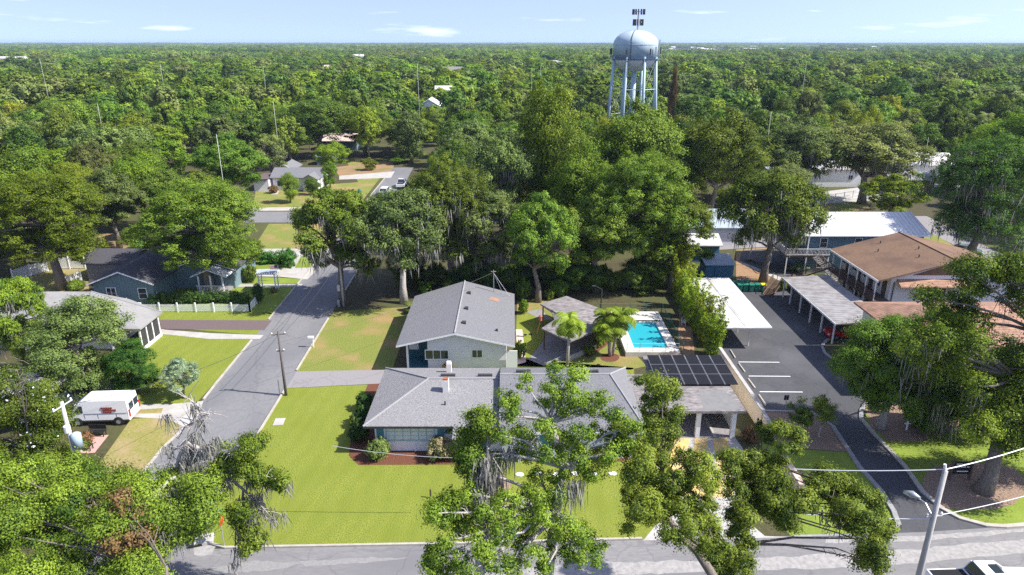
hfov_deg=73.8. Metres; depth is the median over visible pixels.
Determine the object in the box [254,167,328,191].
house
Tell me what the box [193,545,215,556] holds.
stop line
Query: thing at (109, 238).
dirt yard
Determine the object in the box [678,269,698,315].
bamboo
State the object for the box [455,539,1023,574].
worn strip
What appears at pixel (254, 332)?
lawn
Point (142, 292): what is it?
window
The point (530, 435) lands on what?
window
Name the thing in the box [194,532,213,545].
storm drain
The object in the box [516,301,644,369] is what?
lawn
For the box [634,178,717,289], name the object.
shade tree
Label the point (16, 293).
shade tree
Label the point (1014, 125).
shade tree
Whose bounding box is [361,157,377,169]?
garden tree
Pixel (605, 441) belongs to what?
window
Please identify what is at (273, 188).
shrub
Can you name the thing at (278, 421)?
utility cover
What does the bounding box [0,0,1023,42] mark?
sky
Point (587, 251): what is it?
shade tree
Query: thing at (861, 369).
oak tree
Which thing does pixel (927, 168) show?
house
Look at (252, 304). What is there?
picket fence
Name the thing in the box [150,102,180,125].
woodland tree
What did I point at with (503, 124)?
woodland tree
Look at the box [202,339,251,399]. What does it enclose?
kerb
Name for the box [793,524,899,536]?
kerb
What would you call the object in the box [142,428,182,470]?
kerb
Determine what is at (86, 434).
shrub
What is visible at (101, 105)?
woodland tree
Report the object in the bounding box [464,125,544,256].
oak tree
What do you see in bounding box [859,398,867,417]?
kerb
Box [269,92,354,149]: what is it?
oak tree
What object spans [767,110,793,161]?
woodland tree
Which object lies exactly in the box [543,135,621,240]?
shade tree
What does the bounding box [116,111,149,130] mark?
woodland tree
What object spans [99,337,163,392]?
shade tree
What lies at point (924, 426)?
shrub
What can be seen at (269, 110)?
woodland tree
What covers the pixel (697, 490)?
yellow paving
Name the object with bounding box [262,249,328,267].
footpath
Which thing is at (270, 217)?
cross street
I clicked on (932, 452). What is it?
lawn
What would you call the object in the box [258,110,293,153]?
woodland tree
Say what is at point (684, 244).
bamboo
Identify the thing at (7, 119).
woodland tree
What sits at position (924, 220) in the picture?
street
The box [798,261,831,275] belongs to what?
outdoor stairs
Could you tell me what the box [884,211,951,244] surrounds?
lawn
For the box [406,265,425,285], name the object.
shrub
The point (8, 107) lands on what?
woodland tree
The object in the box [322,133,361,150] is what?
house
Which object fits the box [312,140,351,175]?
shade tree
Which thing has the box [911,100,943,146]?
woodland tree
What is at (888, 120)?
woodland tree
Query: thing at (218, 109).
woodland tree
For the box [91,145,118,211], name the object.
woodland tree
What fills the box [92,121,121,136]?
woodland tree
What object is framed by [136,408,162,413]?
grass strip
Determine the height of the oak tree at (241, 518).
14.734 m
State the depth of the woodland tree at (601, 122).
142.79 m
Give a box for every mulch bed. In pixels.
[349,414,456,464]
[364,384,378,438]
[578,340,607,357]
[596,458,628,464]
[601,353,619,361]
[766,412,846,451]
[865,401,958,440]
[922,463,1023,508]
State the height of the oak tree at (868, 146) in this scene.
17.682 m
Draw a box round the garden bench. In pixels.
[88,424,106,436]
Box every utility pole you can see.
[52,397,83,463]
[271,331,287,395]
[334,254,344,306]
[903,463,947,574]
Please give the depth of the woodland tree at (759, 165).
134.11 m
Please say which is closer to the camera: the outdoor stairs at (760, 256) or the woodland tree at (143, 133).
the outdoor stairs at (760, 256)
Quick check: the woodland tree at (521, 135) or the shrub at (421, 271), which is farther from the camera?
the woodland tree at (521, 135)
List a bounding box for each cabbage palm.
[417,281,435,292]
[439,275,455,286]
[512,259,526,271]
[698,247,714,261]
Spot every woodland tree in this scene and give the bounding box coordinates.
[0,110,21,129]
[0,120,43,157]
[0,124,48,154]
[0,129,19,156]
[0,205,57,275]
[1,101,26,114]
[5,107,32,123]
[12,143,50,170]
[20,111,44,129]
[26,107,85,152]
[29,103,84,150]
[33,97,59,113]
[39,146,74,172]
[49,160,93,219]
[50,122,98,161]
[58,98,98,129]
[63,140,118,208]
[78,125,137,148]
[81,103,105,126]
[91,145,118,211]
[92,102,114,122]
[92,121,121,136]
[93,122,115,133]
[97,102,129,128]
[104,134,166,212]
[105,145,174,211]
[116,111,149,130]
[118,108,153,124]
[122,124,165,159]
[128,99,157,126]
[135,169,191,237]
[145,125,189,164]
[146,122,188,160]
[146,135,192,175]
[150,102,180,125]
[166,107,207,151]
[166,115,191,152]
[173,170,228,223]
[175,188,244,238]
[190,117,216,147]
[191,109,210,128]
[199,114,246,163]
[201,101,234,117]
[202,166,217,175]
[225,104,244,116]
[226,108,266,145]
[235,113,261,138]
[253,105,280,123]
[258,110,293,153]
[261,105,280,120]
[262,117,297,159]
[270,115,307,159]
[305,134,313,149]
[349,106,382,157]
[384,110,406,138]
[389,107,429,162]
[423,109,444,145]
[424,137,477,171]
[434,117,463,145]
[435,131,481,155]
[451,110,489,127]
[458,117,487,142]
[469,109,497,129]
[478,118,493,152]
[486,99,509,128]
[491,120,520,129]
[493,127,523,136]
[496,113,513,124]
[502,128,523,144]
[506,108,529,122]
[510,122,523,134]
[568,106,599,127]
[572,118,595,142]
[583,101,609,123]
[585,115,612,139]
[668,114,692,171]
[673,93,710,125]
[705,140,773,185]
[708,109,738,123]
[742,108,784,149]
[756,158,813,213]
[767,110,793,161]
[772,95,797,116]
[776,109,796,123]
[782,112,821,154]
[794,90,827,120]
[803,112,835,124]
[812,112,832,159]
[828,114,842,121]
[829,118,848,157]
[830,98,856,123]
[830,101,861,120]
[852,98,897,118]
[877,94,903,114]
[878,116,903,128]
[890,108,926,137]
[894,110,924,129]
[905,122,948,152]
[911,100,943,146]
[933,114,970,152]
[934,109,982,154]
[935,108,970,152]
[937,94,974,114]
[965,99,983,134]
[972,94,1017,127]
[988,102,1023,124]
[1002,188,1023,210]
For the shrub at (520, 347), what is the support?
on the lawn at (628, 363)
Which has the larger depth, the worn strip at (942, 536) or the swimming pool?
the swimming pool
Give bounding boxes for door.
[539,435,550,456]
[714,266,721,277]
[868,277,872,288]
[880,280,887,296]
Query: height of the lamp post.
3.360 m
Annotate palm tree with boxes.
[551,311,586,366]
[591,306,639,356]
[965,113,988,134]
[976,111,994,124]
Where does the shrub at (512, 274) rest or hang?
on the ground at (376, 292)
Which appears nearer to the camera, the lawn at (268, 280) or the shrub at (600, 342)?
the shrub at (600, 342)
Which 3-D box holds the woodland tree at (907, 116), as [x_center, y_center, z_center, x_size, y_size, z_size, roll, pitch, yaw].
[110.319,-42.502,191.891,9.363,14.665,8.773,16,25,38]
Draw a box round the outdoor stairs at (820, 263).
[813,252,837,280]
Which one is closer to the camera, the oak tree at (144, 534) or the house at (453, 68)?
the oak tree at (144, 534)
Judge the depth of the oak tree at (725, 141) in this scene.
121.72 m
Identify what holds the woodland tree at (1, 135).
on the ground at (376, 292)
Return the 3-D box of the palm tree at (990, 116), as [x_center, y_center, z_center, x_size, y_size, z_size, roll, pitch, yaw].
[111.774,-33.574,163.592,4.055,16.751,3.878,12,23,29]
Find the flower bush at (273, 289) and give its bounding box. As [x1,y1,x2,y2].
[269,287,277,291]
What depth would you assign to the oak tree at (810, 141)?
137.25 m
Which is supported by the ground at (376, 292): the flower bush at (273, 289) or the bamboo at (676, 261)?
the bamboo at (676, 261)
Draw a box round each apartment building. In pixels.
[770,212,931,274]
[828,231,1017,301]
[854,302,1023,365]
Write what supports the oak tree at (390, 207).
on the ground at (376, 292)
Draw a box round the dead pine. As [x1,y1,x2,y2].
[668,62,678,118]
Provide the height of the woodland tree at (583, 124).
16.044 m
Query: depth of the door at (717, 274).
98.12 m
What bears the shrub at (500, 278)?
on the ground at (376, 292)
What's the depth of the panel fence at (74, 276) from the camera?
95.36 m
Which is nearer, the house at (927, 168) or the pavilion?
the pavilion
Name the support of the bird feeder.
on the lawn at (527, 323)
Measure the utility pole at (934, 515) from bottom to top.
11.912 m
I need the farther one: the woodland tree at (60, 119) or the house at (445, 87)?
the house at (445, 87)
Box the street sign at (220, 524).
[216,509,224,545]
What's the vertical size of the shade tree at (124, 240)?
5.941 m
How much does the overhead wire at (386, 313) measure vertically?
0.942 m
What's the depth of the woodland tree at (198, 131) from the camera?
183.95 m
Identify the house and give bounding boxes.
[0,56,26,59]
[0,291,162,350]
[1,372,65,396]
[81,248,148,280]
[86,244,255,303]
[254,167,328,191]
[283,159,302,166]
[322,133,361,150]
[362,361,644,462]
[396,270,516,368]
[435,86,451,99]
[447,67,463,70]
[685,209,752,245]
[687,233,722,261]
[805,163,865,186]
[876,171,934,193]
[884,153,956,178]
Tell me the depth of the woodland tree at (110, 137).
150.78 m
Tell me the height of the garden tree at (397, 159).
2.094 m
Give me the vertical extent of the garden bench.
0.950 m
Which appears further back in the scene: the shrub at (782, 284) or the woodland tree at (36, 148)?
the woodland tree at (36, 148)
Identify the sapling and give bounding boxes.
[786,400,813,428]
[794,391,840,436]
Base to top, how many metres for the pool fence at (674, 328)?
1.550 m
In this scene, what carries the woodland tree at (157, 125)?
on the ground at (376, 292)
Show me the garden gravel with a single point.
(685, 333)
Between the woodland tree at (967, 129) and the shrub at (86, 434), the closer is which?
the shrub at (86, 434)
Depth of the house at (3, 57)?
856.01 m
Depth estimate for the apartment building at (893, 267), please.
83.98 m
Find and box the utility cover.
[272,418,285,425]
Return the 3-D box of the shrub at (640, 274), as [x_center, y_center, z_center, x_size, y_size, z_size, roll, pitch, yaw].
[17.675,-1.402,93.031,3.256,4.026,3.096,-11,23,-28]
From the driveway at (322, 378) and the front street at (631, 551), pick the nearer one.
the front street at (631, 551)
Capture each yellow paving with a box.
[670,438,688,474]
[680,478,733,496]
[694,438,710,474]
[713,438,729,475]
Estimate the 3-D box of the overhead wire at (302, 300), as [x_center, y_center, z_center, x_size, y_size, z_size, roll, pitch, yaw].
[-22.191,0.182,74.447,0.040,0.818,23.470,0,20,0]
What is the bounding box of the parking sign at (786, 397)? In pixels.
[784,395,788,407]
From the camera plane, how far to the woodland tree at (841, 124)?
188.93 m
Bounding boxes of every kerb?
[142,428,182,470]
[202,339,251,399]
[209,389,641,548]
[268,263,313,319]
[296,317,328,370]
[345,270,356,290]
[765,410,832,424]
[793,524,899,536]
[820,338,833,358]
[830,425,901,525]
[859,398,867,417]
[859,418,1023,528]
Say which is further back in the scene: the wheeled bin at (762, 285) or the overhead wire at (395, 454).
the wheeled bin at (762, 285)
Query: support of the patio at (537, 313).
on the lawn at (628, 363)
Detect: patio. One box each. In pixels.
[78,435,107,452]
[528,309,550,319]
[528,332,600,365]
[739,249,805,276]
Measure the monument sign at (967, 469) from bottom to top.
1.750 m
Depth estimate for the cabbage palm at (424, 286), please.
92.15 m
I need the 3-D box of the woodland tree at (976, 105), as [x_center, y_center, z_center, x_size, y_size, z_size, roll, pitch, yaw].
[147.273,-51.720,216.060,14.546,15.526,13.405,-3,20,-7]
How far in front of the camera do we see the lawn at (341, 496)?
51.95 m
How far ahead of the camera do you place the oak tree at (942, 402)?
56.01 m
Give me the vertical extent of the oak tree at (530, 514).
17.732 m
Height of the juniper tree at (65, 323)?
10.296 m
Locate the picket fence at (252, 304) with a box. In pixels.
[143,296,256,311]
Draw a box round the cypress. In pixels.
[250,283,265,303]
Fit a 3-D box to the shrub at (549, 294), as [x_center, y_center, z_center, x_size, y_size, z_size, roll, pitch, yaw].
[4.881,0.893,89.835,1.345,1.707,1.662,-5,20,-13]
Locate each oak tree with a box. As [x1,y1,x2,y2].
[0,445,234,574]
[96,482,168,574]
[120,175,263,290]
[146,381,295,574]
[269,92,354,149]
[287,186,381,304]
[337,102,393,155]
[346,185,451,304]
[377,115,437,147]
[391,152,515,273]
[415,358,648,574]
[420,403,507,574]
[444,189,521,287]
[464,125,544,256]
[578,148,699,288]
[608,368,730,574]
[663,116,721,188]
[676,104,783,208]
[705,417,900,574]
[711,167,837,282]
[758,122,850,181]
[823,301,973,429]
[825,120,941,203]
[871,328,1022,445]
[885,245,1023,496]
[905,132,1023,252]
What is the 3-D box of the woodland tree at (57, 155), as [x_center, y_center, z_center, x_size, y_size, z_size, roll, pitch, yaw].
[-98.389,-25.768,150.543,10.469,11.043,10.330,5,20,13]
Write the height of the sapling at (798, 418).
2.938 m
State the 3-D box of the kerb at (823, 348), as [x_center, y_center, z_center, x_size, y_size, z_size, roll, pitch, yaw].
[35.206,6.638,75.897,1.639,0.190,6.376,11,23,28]
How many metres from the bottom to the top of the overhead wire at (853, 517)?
0.159 m
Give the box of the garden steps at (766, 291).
[762,272,783,296]
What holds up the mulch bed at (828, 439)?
on the ground at (376, 292)
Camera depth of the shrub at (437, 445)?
54.93 m
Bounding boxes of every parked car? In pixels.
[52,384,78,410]
[379,186,390,194]
[823,324,854,340]
[952,243,982,254]
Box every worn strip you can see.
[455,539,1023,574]
[825,528,1023,542]
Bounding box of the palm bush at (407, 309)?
[403,301,411,313]
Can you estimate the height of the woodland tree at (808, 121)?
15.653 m
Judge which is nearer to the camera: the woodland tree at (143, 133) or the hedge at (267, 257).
the hedge at (267, 257)
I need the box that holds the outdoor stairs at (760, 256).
[745,245,788,259]
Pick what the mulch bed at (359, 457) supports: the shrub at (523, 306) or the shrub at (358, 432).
the shrub at (358, 432)
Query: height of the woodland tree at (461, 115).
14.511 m
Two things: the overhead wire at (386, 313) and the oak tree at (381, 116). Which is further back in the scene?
the oak tree at (381, 116)
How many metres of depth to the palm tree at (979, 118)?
158.68 m
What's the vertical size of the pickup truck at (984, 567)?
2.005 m
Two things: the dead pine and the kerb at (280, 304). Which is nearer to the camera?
the kerb at (280, 304)
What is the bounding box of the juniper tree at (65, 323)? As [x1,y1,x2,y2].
[11,291,137,398]
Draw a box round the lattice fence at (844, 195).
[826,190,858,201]
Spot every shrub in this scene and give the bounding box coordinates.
[66,278,86,290]
[82,430,94,442]
[241,264,256,282]
[268,185,278,192]
[346,417,370,441]
[348,414,354,425]
[353,404,369,422]
[355,390,373,407]
[362,436,390,461]
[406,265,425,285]
[422,261,446,285]
[426,434,454,461]
[444,267,466,285]
[491,265,503,286]
[500,263,526,289]
[512,339,526,357]
[515,277,531,300]
[518,299,528,312]
[522,264,543,285]
[539,263,561,286]
[544,288,553,300]
[550,278,569,297]
[556,270,569,281]
[580,271,597,289]
[583,343,595,354]
[591,336,604,346]
[599,263,613,289]
[607,270,625,290]
[622,267,638,288]
[632,265,652,289]
[649,271,663,290]
[741,424,757,442]
[755,418,762,428]
[779,279,786,290]
[788,262,809,272]
[902,408,944,434]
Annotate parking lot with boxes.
[705,285,988,532]
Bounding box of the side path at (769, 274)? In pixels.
[740,261,781,279]
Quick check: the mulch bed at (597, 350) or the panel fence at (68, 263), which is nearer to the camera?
the mulch bed at (597, 350)
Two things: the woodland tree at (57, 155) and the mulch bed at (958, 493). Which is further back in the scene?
the woodland tree at (57, 155)
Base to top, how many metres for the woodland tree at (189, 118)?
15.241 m
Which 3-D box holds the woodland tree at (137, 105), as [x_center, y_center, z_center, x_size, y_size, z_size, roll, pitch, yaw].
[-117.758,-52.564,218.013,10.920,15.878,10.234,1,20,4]
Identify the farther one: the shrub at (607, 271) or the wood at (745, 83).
the wood at (745, 83)
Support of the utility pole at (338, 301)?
on the ground at (376, 292)
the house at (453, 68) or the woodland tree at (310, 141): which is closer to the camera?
the woodland tree at (310, 141)
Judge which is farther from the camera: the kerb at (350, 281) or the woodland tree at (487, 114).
the woodland tree at (487, 114)
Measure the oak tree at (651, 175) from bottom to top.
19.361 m
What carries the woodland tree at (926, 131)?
on the ground at (376, 292)
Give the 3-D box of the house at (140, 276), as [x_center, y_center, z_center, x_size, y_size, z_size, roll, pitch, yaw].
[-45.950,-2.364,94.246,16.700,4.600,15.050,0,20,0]
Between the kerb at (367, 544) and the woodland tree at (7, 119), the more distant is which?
the woodland tree at (7, 119)
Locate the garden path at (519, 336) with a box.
[516,329,525,363]
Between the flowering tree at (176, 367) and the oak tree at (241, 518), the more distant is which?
the flowering tree at (176, 367)
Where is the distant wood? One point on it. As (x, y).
(303, 50)
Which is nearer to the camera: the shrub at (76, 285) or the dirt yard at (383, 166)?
the shrub at (76, 285)
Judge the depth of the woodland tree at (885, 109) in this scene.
206.48 m
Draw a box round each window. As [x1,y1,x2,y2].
[106,287,116,296]
[137,288,147,298]
[386,429,434,440]
[418,341,426,349]
[425,349,448,359]
[471,349,482,357]
[516,435,537,447]
[551,436,580,449]
[602,438,618,448]
[819,238,827,247]
[854,238,862,242]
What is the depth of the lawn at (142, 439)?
57.91 m
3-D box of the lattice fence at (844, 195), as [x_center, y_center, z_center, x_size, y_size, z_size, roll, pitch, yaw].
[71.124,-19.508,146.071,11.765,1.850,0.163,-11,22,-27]
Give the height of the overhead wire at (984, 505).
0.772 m
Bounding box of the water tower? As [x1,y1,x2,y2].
[607,9,660,119]
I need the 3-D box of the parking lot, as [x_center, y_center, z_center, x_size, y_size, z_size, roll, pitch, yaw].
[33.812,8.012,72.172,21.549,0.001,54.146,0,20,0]
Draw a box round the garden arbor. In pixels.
[255,269,278,287]
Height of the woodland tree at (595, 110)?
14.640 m
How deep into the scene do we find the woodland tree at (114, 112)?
202.71 m
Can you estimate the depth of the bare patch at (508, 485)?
52.40 m
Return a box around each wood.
[0,42,1023,59]
[0,51,1023,134]
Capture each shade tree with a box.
[0,143,55,231]
[0,167,111,290]
[0,274,52,371]
[4,317,68,374]
[72,166,148,247]
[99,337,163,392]
[113,227,170,248]
[186,131,271,187]
[233,236,264,263]
[249,133,287,172]
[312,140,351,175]
[383,246,429,288]
[452,253,501,287]
[503,190,580,302]
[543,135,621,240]
[554,189,643,291]
[556,257,605,291]
[578,93,690,204]
[615,254,674,295]
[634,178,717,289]
[846,104,888,153]
[858,172,932,211]
[956,107,1023,150]
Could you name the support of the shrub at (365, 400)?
on the mulch bed at (371, 389)
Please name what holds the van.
on the driveway at (176, 410)
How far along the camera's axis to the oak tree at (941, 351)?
49.01 m
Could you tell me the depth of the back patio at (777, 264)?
105.14 m
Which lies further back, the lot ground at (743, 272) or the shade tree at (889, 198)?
the shade tree at (889, 198)
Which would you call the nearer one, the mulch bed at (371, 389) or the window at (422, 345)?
the mulch bed at (371, 389)
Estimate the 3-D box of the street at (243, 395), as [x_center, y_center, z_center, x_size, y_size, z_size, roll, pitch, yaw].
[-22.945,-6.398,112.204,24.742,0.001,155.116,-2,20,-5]
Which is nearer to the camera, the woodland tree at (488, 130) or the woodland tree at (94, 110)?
the woodland tree at (488, 130)
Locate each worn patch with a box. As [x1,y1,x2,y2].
[211,560,299,573]
[299,557,405,566]
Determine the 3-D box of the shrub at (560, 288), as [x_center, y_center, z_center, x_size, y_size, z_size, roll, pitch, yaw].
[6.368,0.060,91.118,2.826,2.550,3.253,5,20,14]
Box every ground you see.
[0,48,1023,573]
[736,247,813,288]
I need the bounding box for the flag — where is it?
[270,265,279,280]
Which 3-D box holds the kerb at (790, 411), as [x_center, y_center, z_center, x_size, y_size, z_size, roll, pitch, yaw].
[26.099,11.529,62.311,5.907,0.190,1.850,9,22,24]
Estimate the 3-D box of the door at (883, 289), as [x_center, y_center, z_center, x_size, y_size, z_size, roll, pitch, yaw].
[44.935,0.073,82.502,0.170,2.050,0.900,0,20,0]
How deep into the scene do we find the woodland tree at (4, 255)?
95.44 m
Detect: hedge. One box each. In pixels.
[141,288,251,304]
[255,248,286,264]
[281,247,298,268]
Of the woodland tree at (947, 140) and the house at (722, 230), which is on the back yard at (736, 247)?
the house at (722, 230)
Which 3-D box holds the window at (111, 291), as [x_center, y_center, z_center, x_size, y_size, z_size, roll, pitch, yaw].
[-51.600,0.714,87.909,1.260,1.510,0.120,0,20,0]
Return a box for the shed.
[699,253,735,277]
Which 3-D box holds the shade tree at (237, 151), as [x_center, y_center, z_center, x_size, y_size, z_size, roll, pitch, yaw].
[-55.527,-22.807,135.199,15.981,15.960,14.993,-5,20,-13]
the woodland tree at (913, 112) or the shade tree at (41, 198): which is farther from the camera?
the woodland tree at (913, 112)
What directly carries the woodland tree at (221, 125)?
on the ground at (376, 292)
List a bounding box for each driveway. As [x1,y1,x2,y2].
[84,401,202,425]
[159,320,271,329]
[256,267,319,278]
[287,370,384,387]
[339,171,394,179]
[644,438,778,539]
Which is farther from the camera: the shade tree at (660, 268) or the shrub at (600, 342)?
the shade tree at (660, 268)
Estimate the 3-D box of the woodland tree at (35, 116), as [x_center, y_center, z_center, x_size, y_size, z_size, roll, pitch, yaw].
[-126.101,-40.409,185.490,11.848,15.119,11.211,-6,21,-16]
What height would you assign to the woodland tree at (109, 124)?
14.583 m
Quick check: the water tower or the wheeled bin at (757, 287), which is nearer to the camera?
the wheeled bin at (757, 287)
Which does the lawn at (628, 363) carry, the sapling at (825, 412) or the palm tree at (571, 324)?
the palm tree at (571, 324)
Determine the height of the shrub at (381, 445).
2.013 m
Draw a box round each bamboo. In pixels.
[668,232,691,275]
[670,243,696,297]
[675,263,697,305]
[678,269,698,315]
[681,269,712,326]
[689,282,719,335]
[694,291,728,346]
[699,307,730,354]
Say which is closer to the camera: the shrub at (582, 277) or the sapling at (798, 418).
the sapling at (798, 418)
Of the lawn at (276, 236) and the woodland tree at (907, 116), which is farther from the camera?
the woodland tree at (907, 116)
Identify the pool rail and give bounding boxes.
[627,343,679,350]
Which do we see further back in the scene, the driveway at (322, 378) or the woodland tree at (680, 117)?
the woodland tree at (680, 117)
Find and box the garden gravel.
[677,310,694,354]
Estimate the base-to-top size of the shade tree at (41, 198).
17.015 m
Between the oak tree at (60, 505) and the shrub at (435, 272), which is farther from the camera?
the shrub at (435, 272)
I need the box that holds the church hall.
[417,97,441,109]
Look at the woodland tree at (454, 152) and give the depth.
134.75 m
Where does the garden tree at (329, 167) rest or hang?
on the lawn at (267, 199)
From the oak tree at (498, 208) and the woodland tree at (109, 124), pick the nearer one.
the oak tree at (498, 208)
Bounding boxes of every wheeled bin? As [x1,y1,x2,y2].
[736,283,742,291]
[742,283,748,290]
[748,283,754,291]
[754,283,760,290]
[759,283,766,291]
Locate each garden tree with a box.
[278,172,301,202]
[302,177,321,192]
[320,161,336,186]
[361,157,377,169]
[389,157,404,163]
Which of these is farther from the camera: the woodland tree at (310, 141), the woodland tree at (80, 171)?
the woodland tree at (310, 141)
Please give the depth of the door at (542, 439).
55.12 m
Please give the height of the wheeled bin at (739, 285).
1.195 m
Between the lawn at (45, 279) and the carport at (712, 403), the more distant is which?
the lawn at (45, 279)
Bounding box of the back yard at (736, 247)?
[719,237,776,249]
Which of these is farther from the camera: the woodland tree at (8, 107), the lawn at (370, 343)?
the woodland tree at (8, 107)
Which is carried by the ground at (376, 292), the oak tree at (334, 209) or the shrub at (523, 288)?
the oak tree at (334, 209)
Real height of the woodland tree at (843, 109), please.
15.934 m
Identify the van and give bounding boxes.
[70,390,140,426]
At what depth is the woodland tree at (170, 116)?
203.68 m
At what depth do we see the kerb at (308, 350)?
75.87 m
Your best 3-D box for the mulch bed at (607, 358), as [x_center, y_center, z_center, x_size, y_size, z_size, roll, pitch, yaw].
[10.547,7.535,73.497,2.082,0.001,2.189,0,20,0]
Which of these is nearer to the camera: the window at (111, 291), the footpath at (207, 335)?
the footpath at (207, 335)
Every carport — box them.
[628,355,746,437]
[691,278,771,345]
[782,275,862,343]
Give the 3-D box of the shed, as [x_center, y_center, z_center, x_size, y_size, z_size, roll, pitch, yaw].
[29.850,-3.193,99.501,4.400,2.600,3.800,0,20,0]
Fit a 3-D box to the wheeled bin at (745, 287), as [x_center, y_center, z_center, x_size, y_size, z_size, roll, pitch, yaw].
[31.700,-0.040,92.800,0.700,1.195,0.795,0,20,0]
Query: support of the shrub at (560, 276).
on the ground at (376, 292)
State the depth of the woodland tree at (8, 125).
166.78 m
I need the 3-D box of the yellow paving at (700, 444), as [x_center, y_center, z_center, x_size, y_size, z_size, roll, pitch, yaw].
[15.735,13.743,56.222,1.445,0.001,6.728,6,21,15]
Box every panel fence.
[10,259,48,276]
[58,256,85,268]
[65,269,81,283]
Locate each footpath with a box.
[161,329,262,338]
[238,284,301,286]
[257,207,300,210]
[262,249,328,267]
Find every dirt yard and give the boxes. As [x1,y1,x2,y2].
[85,233,152,251]
[336,161,394,175]
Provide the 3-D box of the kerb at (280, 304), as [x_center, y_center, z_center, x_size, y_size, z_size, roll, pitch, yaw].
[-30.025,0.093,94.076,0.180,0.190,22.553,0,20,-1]
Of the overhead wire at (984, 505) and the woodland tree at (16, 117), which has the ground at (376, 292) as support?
the woodland tree at (16, 117)
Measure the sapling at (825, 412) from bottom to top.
4.019 m
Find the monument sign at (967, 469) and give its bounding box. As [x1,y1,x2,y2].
[948,460,974,479]
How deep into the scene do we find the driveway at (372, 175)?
172.28 m
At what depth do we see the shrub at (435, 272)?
93.64 m
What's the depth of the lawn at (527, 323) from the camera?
80.37 m
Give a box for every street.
[79,167,412,574]
[161,527,1023,574]
[244,212,497,221]
[812,182,959,203]
[915,216,1002,257]
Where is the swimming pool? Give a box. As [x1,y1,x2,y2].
[611,311,679,356]
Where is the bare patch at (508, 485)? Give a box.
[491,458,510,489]
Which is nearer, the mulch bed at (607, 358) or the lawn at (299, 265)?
the mulch bed at (607, 358)
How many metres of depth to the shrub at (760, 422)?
59.44 m
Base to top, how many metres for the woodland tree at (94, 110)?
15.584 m
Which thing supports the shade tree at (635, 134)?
on the ground at (376, 292)
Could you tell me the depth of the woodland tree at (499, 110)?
214.36 m
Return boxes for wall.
[718,347,765,422]
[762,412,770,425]
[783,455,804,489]
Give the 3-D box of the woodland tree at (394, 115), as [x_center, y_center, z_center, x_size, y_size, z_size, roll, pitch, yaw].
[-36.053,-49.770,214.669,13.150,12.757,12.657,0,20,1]
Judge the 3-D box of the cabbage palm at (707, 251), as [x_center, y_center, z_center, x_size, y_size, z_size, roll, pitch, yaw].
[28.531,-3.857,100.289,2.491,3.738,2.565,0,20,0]
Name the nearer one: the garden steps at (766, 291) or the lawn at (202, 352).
the lawn at (202, 352)
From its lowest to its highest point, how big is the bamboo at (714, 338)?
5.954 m
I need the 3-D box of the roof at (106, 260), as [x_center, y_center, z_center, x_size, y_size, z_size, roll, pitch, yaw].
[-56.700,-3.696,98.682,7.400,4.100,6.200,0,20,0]
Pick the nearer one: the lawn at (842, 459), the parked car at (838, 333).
the lawn at (842, 459)
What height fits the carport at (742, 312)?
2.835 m
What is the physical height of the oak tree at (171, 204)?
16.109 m
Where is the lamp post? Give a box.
[592,285,601,307]
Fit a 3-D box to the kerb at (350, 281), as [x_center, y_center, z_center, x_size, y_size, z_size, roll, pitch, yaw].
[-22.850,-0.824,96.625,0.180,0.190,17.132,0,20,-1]
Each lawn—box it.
[29,266,89,291]
[89,418,180,503]
[98,334,250,404]
[147,286,293,313]
[158,313,270,319]
[193,329,259,334]
[206,359,671,545]
[241,277,299,283]
[253,160,379,210]
[255,259,293,268]
[258,224,338,248]
[295,256,310,267]
[298,307,407,370]
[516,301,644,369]
[516,307,543,357]
[762,442,900,535]
[817,201,869,211]
[865,413,1023,523]
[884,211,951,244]
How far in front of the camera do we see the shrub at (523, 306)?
84.79 m
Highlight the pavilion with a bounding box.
[540,296,600,360]
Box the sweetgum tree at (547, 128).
[505,71,601,253]
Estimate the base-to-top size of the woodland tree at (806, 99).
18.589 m
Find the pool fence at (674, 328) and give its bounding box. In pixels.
[599,303,683,354]
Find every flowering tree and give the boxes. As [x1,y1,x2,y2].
[0,356,95,496]
[157,356,200,398]
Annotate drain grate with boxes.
[188,544,201,548]
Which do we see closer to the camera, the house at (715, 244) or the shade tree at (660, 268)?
the shade tree at (660, 268)
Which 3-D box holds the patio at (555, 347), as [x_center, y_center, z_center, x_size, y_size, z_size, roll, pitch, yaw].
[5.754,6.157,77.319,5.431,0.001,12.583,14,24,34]
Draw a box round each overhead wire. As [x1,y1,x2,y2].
[65,335,274,405]
[273,256,333,332]
[282,274,488,341]
[335,446,451,457]
[794,468,943,470]
[795,513,916,518]
[943,496,1023,514]
[947,448,1023,468]
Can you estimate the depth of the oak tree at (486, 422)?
32.20 m
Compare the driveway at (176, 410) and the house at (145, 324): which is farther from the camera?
the house at (145, 324)
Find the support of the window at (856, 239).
in the apartment building at (844, 228)
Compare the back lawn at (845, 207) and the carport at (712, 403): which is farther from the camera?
the back lawn at (845, 207)
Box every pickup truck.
[396,178,407,187]
[925,560,1023,574]
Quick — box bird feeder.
[535,315,542,337]
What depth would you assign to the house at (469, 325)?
72.30 m

